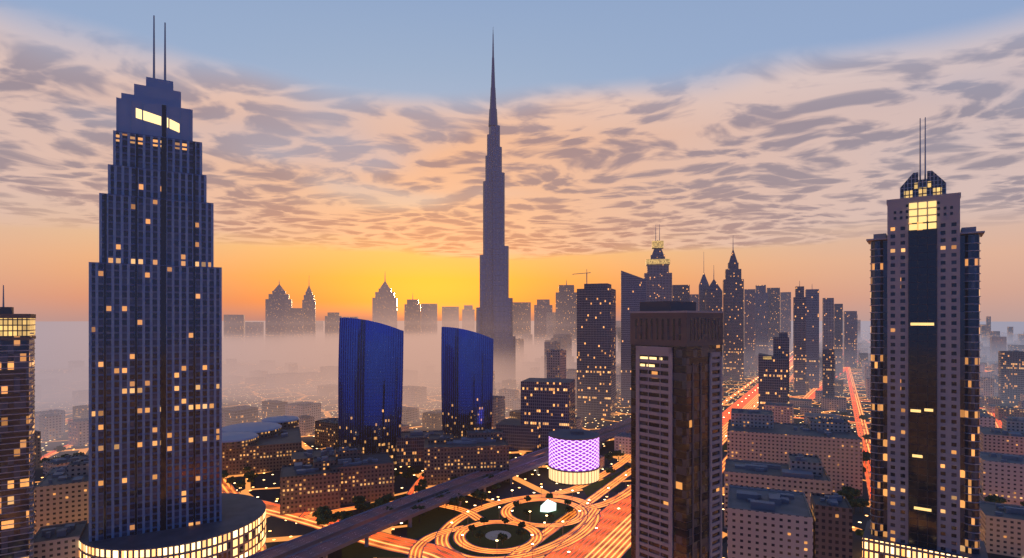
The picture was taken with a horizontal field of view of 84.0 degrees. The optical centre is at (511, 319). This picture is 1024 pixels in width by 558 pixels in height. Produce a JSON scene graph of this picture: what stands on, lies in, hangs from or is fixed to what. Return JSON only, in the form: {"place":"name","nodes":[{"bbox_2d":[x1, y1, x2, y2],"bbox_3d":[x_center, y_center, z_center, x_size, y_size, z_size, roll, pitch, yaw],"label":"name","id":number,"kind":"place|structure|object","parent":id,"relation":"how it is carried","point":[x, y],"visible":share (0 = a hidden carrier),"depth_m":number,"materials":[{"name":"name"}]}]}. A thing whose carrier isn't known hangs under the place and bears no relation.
{"place":"outdoors","nodes":[
{"label":"outdoors","id":0,"kind":"place"},
{"bbox_2d":[0,285,35,557],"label":"tower","id":1,"kind":"structure","parent":0,"point":[17,432],"depth_m":306.64,"materials":[{"name":"brown glass"}]},
{"bbox_2d":[224,315,244,352],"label":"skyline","id":2,"kind":"structure","parent":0,"point":[234,333],"depth_m":2603.32,"materials":[{"name":"silver metal"}]},
{"bbox_2d":[245,322,263,352],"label":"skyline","id":3,"kind":"structure","parent":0,"point":[254,337],"depth_m":2602.47,"materials":[{"name":"silver metal"}]},
{"bbox_2d":[265,282,291,349],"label":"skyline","id":4,"kind":"structure","parent":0,"point":[278,304],"depth_m":2803.83,"materials":[{"name":"silver metal"}]},
{"bbox_2d":[290,308,302,349],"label":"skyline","id":5,"kind":"structure","parent":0,"point":[296,327],"depth_m":2800.72,"materials":[{"name":"silver metal"}]},
{"bbox_2d":[302,286,315,347],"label":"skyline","id":6,"kind":"structure","parent":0,"point":[309,319],"depth_m":3003.45,"materials":[{"name":"silver metal"}]},
{"bbox_2d":[316,321,323,344],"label":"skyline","id":7,"kind":"structure","parent":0,"point":[319,332],"depth_m":3401.58,"materials":[{"name":"silver metal"}]},
{"bbox_2d":[325,312,341,347],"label":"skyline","id":8,"kind":"structure","parent":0,"point":[332,320],"depth_m":3000.70,"materials":[{"name":"silver metal"}]},
{"bbox_2d":[372,279,396,327],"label":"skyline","id":9,"kind":"structure","parent":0,"point":[384,305],"depth_m":2503.61,"materials":[{"name":"silver metal"}]},
{"bbox_2d":[404,296,420,347],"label":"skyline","id":10,"kind":"structure","parent":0,"point":[412,322],"depth_m":3001.03,"materials":[{"name":"silver metal"}]},
{"bbox_2d":[421,304,436,347],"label":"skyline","id":11,"kind":"structure","parent":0,"point":[428,325],"depth_m":3000.16,"materials":[{"name":"silver metal"}]},
{"bbox_2d":[442,307,458,327],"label":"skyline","id":12,"kind":"structure","parent":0,"point":[450,316],"depth_m":3200.19,"materials":[{"name":"grey concrete"}]},
{"bbox_2d":[462,305,474,331],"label":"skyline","id":13,"kind":"structure","parent":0,"point":[468,317],"depth_m":3200.47,"materials":[{"name":"grey concrete"}]},
{"bbox_2d":[476,34,515,382],"bbox_3d":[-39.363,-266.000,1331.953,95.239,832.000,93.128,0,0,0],"label":"skyscraper","id":14,"kind":"structure","parent":0,"point":[494,315],"depth_m":1310.37,"materials":[{"name":"grey metal"}]},
{"bbox_2d":[0,0,1023,321],"label":"sky","id":15,"kind":"structure","parent":0,"point":[344,142],"materials":[{"name":"orange"}]},
{"bbox_2d":[513,302,530,338],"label":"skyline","id":16,"kind":"structure","parent":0,"point":[521,318],"depth_m":2599.95,"materials":[{"name":"silver metal"}]},
{"bbox_2d":[41,329,1013,557],"bbox_3d":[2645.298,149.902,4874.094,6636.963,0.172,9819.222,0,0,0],"label":"roads","id":17,"kind":"structure","parent":0,"point":[611,522],"depth_m":420.78,"materials":[{"name":"orange asphalt"}]},
{"bbox_2d":[315,505,328,514],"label":"tree","id":18,"kind":"object","parent":17,"relation":"on","point":[322,508],"visible":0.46,"depth_m":418.34,"materials":[{"name":"green plant"}]},
{"bbox_2d":[326,514,337,524],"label":"tree","id":19,"kind":"object","parent":17,"relation":"on","point":[332,517],"visible":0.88,"depth_m":404.23,"materials":[{"name":"green plant"}]},
{"bbox_2d":[339,510,352,518],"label":"tree","id":20,"kind":"object","parent":17,"relation":"on","point":[345,514],"visible":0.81,"depth_m":409.34,"materials":[{"name":"green plant"}]},
{"bbox_2d":[858,415,868,422],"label":"tree","id":21,"kind":"object","parent":17,"relation":"on","point":[863,417],"visible":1,"depth_m":821.25,"materials":[{"name":"green plant"}]},
{"bbox_2d":[862,434,870,443],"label":"tree","id":22,"kind":"object","parent":17,"relation":"on","point":[866,436],"visible":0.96,"depth_m":686.88,"materials":[{"name":"green plant"}]},
{"bbox_2d":[35,321,1023,557],"bbox_3d":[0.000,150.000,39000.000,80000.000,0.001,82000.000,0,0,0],"label":"ground","id":23,"kind":"structure","parent":0,"point":[264,485],"depth_m":1030.94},
{"bbox_2d":[53,445,65,455],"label":"tree","id":24,"kind":"object","parent":23,"relation":"on","point":[60,448],"visible":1,"depth_m":625.85,"materials":[{"name":"green plant"}]},
{"bbox_2d":[32,520,87,557],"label":"block","id":25,"kind":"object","parent":23,"relation":"on","point":[57,541],"visible":0.93,"depth_m":330.16,"materials":[{"name":"grey concrete"}]},
{"bbox_2d":[35,458,88,533],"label":"block","id":26,"kind":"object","parent":23,"relation":"on","point":[61,497],"visible":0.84,"depth_m":390.61,"materials":[{"name":"grey concrete"}]},
{"bbox_2d":[48,465,66,472],"bbox_3d":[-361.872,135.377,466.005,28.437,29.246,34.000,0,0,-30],"label":"roof","id":27,"kind":"structure","parent":26,"relation":"on","point":[58,469],"depth_m":467.49,"materials":[{"name":"grey"}]},
{"bbox_2d":[79,15,265,557],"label":"tower","id":28,"kind":"structure","parent":23,"relation":"on","point":[155,382],"depth_m":345.81,"materials":[{"name":"blue glass"}]},
{"bbox_2d":[222,470,228,483],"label":"tree","id":29,"kind":"object","parent":23,"relation":"on","point":[225,474],"visible":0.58,"depth_m":518.14,"materials":[{"name":"green plant"}]},
{"bbox_2d":[226,477,234,487],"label":"tree","id":30,"kind":"object","parent":23,"relation":"on","point":[230,480],"visible":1,"depth_m":505.94,"materials":[{"name":"green plant"}]},
{"bbox_2d":[235,479,245,492],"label":"tree","id":31,"kind":"object","parent":23,"relation":"on","point":[240,483],"visible":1,"depth_m":491.35,"materials":[{"name":"green plant"}]},
{"bbox_2d":[243,470,258,484],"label":"tree","id":32,"kind":"object","parent":23,"relation":"on","point":[250,474],"visible":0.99,"depth_m":513.11,"materials":[{"name":"green plant"}]},
{"bbox_2d":[222,427,301,475],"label":"mall block","id":33,"kind":"structure","parent":23,"relation":"on","point":[271,454],"depth_m":560.66,"materials":[{"name":"brown concrete"}]},
{"bbox_2d":[222,416,299,449],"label":"mall domes","id":34,"kind":"structure","parent":33,"relation":"on","point":[240,435],"depth_m":596.90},
{"bbox_2d":[280,455,339,514],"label":"block","id":35,"kind":"structure","parent":23,"relation":"on","point":[310,487],"depth_m":446.42,"materials":[{"name":"grey concrete"}]},
{"bbox_2d":[315,515,329,527],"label":"tree","id":36,"kind":"object","parent":23,"relation":"on","point":[322,520],"visible":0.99,"depth_m":397.57,"materials":[{"name":"green plant"}]},
{"bbox_2d":[317,509,332,524],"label":"tree","id":37,"kind":"object","parent":23,"relation":"on","point":[321,513],"visible":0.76,"depth_m":414.29,"materials":[{"name":"green plant"}]},
{"bbox_2d":[291,446,362,464],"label":"block","id":38,"kind":"structure","parent":23,"relation":"on","point":[305,456],"depth_m":527.64,"materials":[{"name":"grey"}]},
{"bbox_2d":[352,495,365,503],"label":"tree","id":39,"kind":"object","parent":23,"relation":"on","point":[359,499],"visible":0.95,"depth_m":446.28,"materials":[{"name":"green plant"}]},
{"bbox_2d":[354,503,364,512],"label":"tree","id":40,"kind":"object","parent":23,"relation":"on","point":[357,506],"visible":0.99,"depth_m":436.72,"materials":[{"name":"green plant"}]},
{"bbox_2d":[330,446,393,504],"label":"block","id":41,"kind":"structure","parent":23,"relation":"on","point":[370,477],"depth_m":469.24,"materials":[{"name":"grey concrete"}]},
{"bbox_2d":[360,503,370,510],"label":"tree","id":42,"kind":"object","parent":23,"relation":"on","point":[366,507],"visible":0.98,"depth_m":435.82,"materials":[{"name":"green plant"}]},
{"bbox_2d":[338,318,403,464],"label":"curved tower","id":43,"kind":"structure","parent":23,"relation":"on","point":[370,379],"depth_m":586.73,"materials":[{"name":"blue glass"}]},
{"bbox_2d":[372,498,385,507],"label":"tree","id":44,"kind":"object","parent":23,"relation":"on","point":[377,503],"visible":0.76,"depth_m":431.39,"materials":[{"name":"green plant"}]},
{"bbox_2d":[377,497,389,502],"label":"tree","id":45,"kind":"object","parent":23,"relation":"on","point":[386,500],"visible":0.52,"depth_m":445.40,"materials":[{"name":"green plant"}]},
{"bbox_2d":[383,493,395,501],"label":"tree","id":46,"kind":"object","parent":23,"relation":"on","point":[391,497],"visible":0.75,"depth_m":448.90,"materials":[{"name":"green plant"}]},
{"bbox_2d":[394,469,399,480],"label":"tree","id":47,"kind":"object","parent":23,"relation":"on","point":[396,472],"visible":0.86,"depth_m":526.81,"materials":[{"name":"green plant"}]},
{"bbox_2d":[401,471,411,482],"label":"tree","id":48,"kind":"object","parent":23,"relation":"on","point":[406,475],"visible":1,"depth_m":520.62,"materials":[{"name":"green plant"}]},
{"bbox_2d":[414,484,425,491],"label":"tree","id":49,"kind":"object","parent":23,"relation":"on","point":[418,487],"visible":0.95,"depth_m":476.66,"materials":[{"name":"green plant"}]},
{"bbox_2d":[396,430,443,465],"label":"block","id":50,"kind":"structure","parent":23,"relation":"on","point":[409,448],"depth_m":585.54,"materials":[{"name":"brown concrete"}]},
{"bbox_2d":[418,478,426,484],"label":"tree","id":51,"kind":"object","parent":23,"relation":"on","point":[423,481],"visible":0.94,"depth_m":495.88,"materials":[{"name":"green plant"}]},
{"bbox_2d":[424,429,508,485],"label":"block","id":52,"kind":"structure","parent":23,"relation":"on","point":[447,457],"depth_m":521.02,"materials":[{"name":"brown"}]},
{"bbox_2d":[441,327,492,436],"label":"curved tower","id":53,"kind":"structure","parent":23,"relation":"on","point":[467,378],"depth_m":669.86,"materials":[{"name":"blue glass"}]},
{"bbox_2d":[492,483,500,488],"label":"tree","id":54,"kind":"object","parent":23,"relation":"on","point":[496,486],"visible":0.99,"depth_m":486.72,"materials":[{"name":"green plant"}]},
{"bbox_2d":[244,343,792,557],"bbox_3d":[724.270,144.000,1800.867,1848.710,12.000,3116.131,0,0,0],"label":"flyover bridge","id":55,"kind":"structure","parent":23,"relation":"on","point":[324,542],"depth_m":413.69,"materials":[{"name":"grey concrete"}]},
{"bbox_2d":[35,312,1023,473],"bbox_3d":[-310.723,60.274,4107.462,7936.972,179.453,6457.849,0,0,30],"label":"city blocks","id":56,"kind":"structure","parent":23,"relation":"on","point":[1002,354],"depth_m":1021.44,"materials":[{"name":"concrete"},{"name":"glass"}]},
{"bbox_2d":[496,378,574,450],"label":"midrise","id":57,"kind":"structure","parent":23,"relation":"on","point":[547,405],"depth_m":653.43,"materials":[{"name":"grey concrete"}]},
{"bbox_2d":[548,429,599,484],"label":"cylindrical building","id":58,"kind":"structure","parent":23,"relation":"on","point":[573,456],"depth_m":518.51,"materials":[{"name":"purple"}]},
{"bbox_2d":[604,453,612,463],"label":"tree","id":59,"kind":"object","parent":23,"relation":"on","point":[608,456],"visible":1,"depth_m":590.63,"materials":[{"name":"green plant"}]},
{"bbox_2d":[612,450,623,461],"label":"tree","id":60,"kind":"object","parent":23,"relation":"on","point":[617,453],"visible":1,"depth_m":597.48,"materials":[{"name":"green plant"}]},
{"bbox_2d":[451,353,791,557],"bbox_3d":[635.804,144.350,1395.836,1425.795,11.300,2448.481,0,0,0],"label":"street lamps","id":61,"kind":"object","parent":23,"relation":"on","point":[579,510],"visible":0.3,"depth_m":394.95,"materials":[{"name":"silver metal"}]},
{"bbox_2d":[621,271,645,404],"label":"tower","id":62,"kind":"structure","parent":23,"relation":"on","point":[633,291],"depth_m":1002.14,"materials":[{"name":"grey concrete"}]},
{"bbox_2d":[672,285,689,301],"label":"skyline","id":63,"kind":"structure","parent":23,"relation":"on","point":[680,292],"depth_m":1600.16,"materials":[{"name":"grey concrete"}]},
{"bbox_2d":[690,294,698,310],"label":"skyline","id":64,"kind":"structure","parent":23,"relation":"on","point":[694,297],"depth_m":1899.20,"materials":[{"name":"grey concrete"}]},
{"bbox_2d":[699,273,708,310],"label":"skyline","id":65,"kind":"structure","parent":23,"relation":"on","point":[703,285],"depth_m":1501.36,"materials":[{"name":"grey concrete"}]},
{"bbox_2d":[706,275,721,310],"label":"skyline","id":66,"kind":"structure","parent":23,"relation":"on","point":[713,296],"depth_m":1401.68,"materials":[{"name":"grey concrete"}]},
{"bbox_2d":[723,248,743,380],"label":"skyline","id":67,"kind":"structure","parent":23,"relation":"on","point":[733,324],"depth_m":1401.60,"materials":[{"name":"silver metal"}]},
{"bbox_2d":[744,289,754,364],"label":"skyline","id":68,"kind":"structure","parent":23,"relation":"on","point":[749,324],"depth_m":1801.03,"materials":[{"name":"grey concrete"}]},
{"bbox_2d":[755,285,767,355],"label":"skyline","id":69,"kind":"structure","parent":23,"relation":"on","point":[761,320],"depth_m":2001.61,"materials":[{"name":"grey concrete"}]},
{"bbox_2d":[727,485,812,557],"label":"block","id":70,"kind":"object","parent":23,"relation":"on","point":[767,523],"visible":1,"depth_m":300.40,"materials":[{"name":"grey concrete"}]},
{"bbox_2d":[766,288,779,353],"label":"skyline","id":71,"kind":"structure","parent":23,"relation":"on","point":[773,312],"depth_m":2302.45,"materials":[{"name":"grey concrete"}]},
{"bbox_2d":[758,332,788,409],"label":"tower","id":72,"kind":"structure","parent":23,"relation":"on","point":[773,378],"depth_m":813.82,"materials":[{"name":"grey concrete"}]},
{"bbox_2d":[724,453,830,528],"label":"block","id":73,"kind":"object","parent":23,"relation":"on","point":[806,474],"visible":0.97,"depth_m":403.30,"materials":[{"name":"grey concrete"}]},
{"bbox_2d":[780,292,790,348],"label":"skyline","id":74,"kind":"structure","parent":23,"relation":"on","point":[785,311],"depth_m":2901.76,"materials":[{"name":"grey concrete"}]},
{"bbox_2d":[727,408,862,495],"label":"block","id":75,"kind":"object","parent":23,"relation":"on","point":[835,445],"visible":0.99,"depth_m":510.44,"materials":[{"name":"grey concrete"}]},
{"bbox_2d":[793,281,805,393],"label":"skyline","id":76,"kind":"structure","parent":23,"relation":"on","point":[799,342],"depth_m":1150.99,"materials":[{"name":"silver metal"}]},
{"bbox_2d":[805,289,818,387],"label":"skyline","id":77,"kind":"structure","parent":23,"relation":"on","point":[812,333],"depth_m":1250.84,"materials":[{"name":"grey concrete"}]},
{"bbox_2d":[822,298,833,355],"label":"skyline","id":78,"kind":"structure","parent":23,"relation":"on","point":[827,323],"depth_m":1351.57,"materials":[{"name":"grey concrete"}]},
{"bbox_2d":[810,492,851,557],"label":"block","id":79,"kind":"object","parent":23,"relation":"on","point":[832,525],"visible":0.99,"depth_m":287.19,"materials":[{"name":"grey concrete"}]},
{"bbox_2d":[834,304,842,372],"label":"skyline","id":80,"kind":"structure","parent":23,"relation":"on","point":[838,331],"depth_m":1600.88,"materials":[{"name":"grey concrete"}]},
{"bbox_2d":[837,490,851,497],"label":"tree","id":81,"kind":"object","parent":23,"relation":"on","point":[847,494],"visible":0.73,"depth_m":457.82,"materials":[{"name":"green plant"}]},
{"bbox_2d":[841,486,855,491],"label":"tree","id":82,"kind":"object","parent":23,"relation":"on","point":[846,488],"visible":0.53,"depth_m":473.75,"materials":[{"name":"green plant"}]},
{"bbox_2d":[843,311,856,366],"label":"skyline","id":83,"kind":"structure","parent":23,"relation":"on","point":[849,338],"depth_m":1801.45,"materials":[{"name":"grey concrete"}]},
{"bbox_2d":[848,499,861,513],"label":"tree","id":84,"kind":"object","parent":23,"relation":"on","point":[854,503],"visible":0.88,"depth_m":436.03,"materials":[{"name":"green plant"}]},
{"bbox_2d":[849,488,860,498],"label":"tree","id":85,"kind":"object","parent":23,"relation":"on","point":[854,492],"visible":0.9,"depth_m":464.99,"materials":[{"name":"green plant"}]},
{"bbox_2d":[855,529,864,542],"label":"tree","id":86,"kind":"object","parent":23,"relation":"on","point":[859,532],"visible":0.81,"depth_m":382.16,"materials":[{"name":"green plant"}]},
{"bbox_2d":[857,498,869,512],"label":"tree","id":87,"kind":"object","parent":23,"relation":"on","point":[863,502],"visible":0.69,"depth_m":438.41,"materials":[{"name":"green plant"}]},
{"bbox_2d":[862,117,987,557],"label":"tower","id":88,"kind":"structure","parent":23,"relation":"on","point":[925,402],"depth_m":328.87,"materials":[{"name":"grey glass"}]},
{"bbox_2d":[984,494,1002,502],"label":"tree","id":89,"kind":"object","parent":23,"relation":"on","point":[994,498],"visible":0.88,"depth_m":442.79,"materials":[{"name":"green plant"}]},
{"bbox_2d":[980,451,1023,505],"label":"block","id":90,"kind":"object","parent":23,"relation":"on","point":[1001,474],"visible":0.86,"depth_m":457.28,"materials":[{"name":"grey concrete"}]},
{"bbox_2d":[980,417,1023,454],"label":"block","id":91,"kind":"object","parent":23,"relation":"on","point":[1007,437],"visible":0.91,"depth_m":562.95,"materials":[{"name":"grey concrete"}]},
{"bbox_2d":[980,501,1023,557],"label":"block","id":92,"kind":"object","parent":23,"relation":"on","point":[1002,529],"visible":0.87,"depth_m":364.34,"materials":[{"name":"grey concrete"}]},
{"bbox_2d":[342,441,726,557],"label":"interchange lawn","id":93,"kind":"structure","parent":0,"point":[434,519],"depth_m":412.65,"materials":[{"name":"green plant"}]},
{"bbox_2d":[411,505,427,522],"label":"tree","id":94,"kind":"object","parent":93,"relation":"on","point":[419,507],"visible":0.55,"depth_m":418.42,"materials":[{"name":"green plant"}]},
{"bbox_2d":[448,497,459,513],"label":"tree","id":95,"kind":"object","parent":93,"relation":"on","point":[453,501],"visible":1,"depth_m":437.43,"materials":[{"name":"green plant"}]},
{"bbox_2d":[468,524,476,534],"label":"tree","id":96,"kind":"object","parent":93,"relation":"on","point":[471,527],"visible":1,"depth_m":394.58,"materials":[{"name":"green plant"}]},
{"bbox_2d":[474,530,484,538],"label":"tree","id":97,"kind":"object","parent":93,"relation":"on","point":[479,534],"visible":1,"depth_m":380.02,"materials":[{"name":"green plant"}]},
{"bbox_2d":[475,491,487,506],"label":"tree","id":98,"kind":"object","parent":93,"relation":"on","point":[481,495],"visible":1,"depth_m":455.36,"materials":[{"name":"green plant"}]},
{"bbox_2d":[479,516,488,523],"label":"tree","id":99,"kind":"object","parent":93,"relation":"on","point":[483,520],"visible":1,"depth_m":407.79,"materials":[{"name":"green plant"}]},
{"bbox_2d":[485,530,510,540],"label":"pond","id":100,"kind":"structure","parent":93,"relation":"on","point":[491,535],"depth_m":394.74,"materials":[{"name":"liquid"}]},
{"bbox_2d":[497,532,507,545],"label":"tree","id":101,"kind":"object","parent":93,"relation":"on","point":[502,537],"visible":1,"depth_m":376.02,"materials":[{"name":"green plant"}]},
{"bbox_2d":[515,528,526,540],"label":"tree","id":102,"kind":"object","parent":93,"relation":"on","point":[520,532],"visible":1,"depth_m":385.14,"materials":[{"name":"green plant"}]},
{"bbox_2d":[518,521,525,527],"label":"tree","id":103,"kind":"object","parent":93,"relation":"on","point":[522,524],"visible":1,"depth_m":400.80,"materials":[{"name":"green plant"}]},
{"bbox_2d":[523,509,530,518],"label":"tree","id":104,"kind":"object","parent":93,"relation":"on","point":[526,511],"visible":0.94,"depth_m":427.19,"materials":[{"name":"green plant"}]},
{"bbox_2d":[540,499,555,511],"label":"loop sculpture","id":105,"kind":"object","parent":93,"relation":"on","point":[547,505],"visible":1,"depth_m":443.99,"materials":[{"name":"white"}]},
{"bbox_2d":[565,505,572,511],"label":"tree","id":106,"kind":"object","parent":93,"relation":"on","point":[568,508],"visible":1,"depth_m":433.03,"materials":[{"name":"green plant"}]},
{"bbox_2d":[605,466,615,478],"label":"tree","id":107,"kind":"object","parent":93,"relation":"on","point":[609,470],"visible":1,"depth_m":532.84,"materials":[{"name":"green plant"}]},
{"bbox_2d":[534,299,551,346],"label":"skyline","id":108,"kind":"structure","parent":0,"point":[542,307],"depth_m":2400.74,"materials":[{"name":"grey concrete"}]},
{"bbox_2d":[556,280,576,359],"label":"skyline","id":109,"kind":"structure","parent":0,"point":[566,308],"depth_m":2100.12,"materials":[{"name":"grey concrete"}]},
{"bbox_2d":[572,272,615,418],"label":"tower","id":110,"kind":"structure","parent":0,"point":[596,350],"depth_m":870.95,"materials":[{"name":"grey concrete"}]},
{"bbox_2d":[644,224,671,301],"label":"tower","id":111,"kind":"structure","parent":0,"point":[658,276],"depth_m":1303.57,"materials":[{"name":"grey concrete"}]},
{"bbox_2d":[630,301,723,557],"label":"dark tower","id":112,"kind":"structure","parent":0,"point":[676,429],"depth_m":241.61,"materials":[{"name":"brown glass"}]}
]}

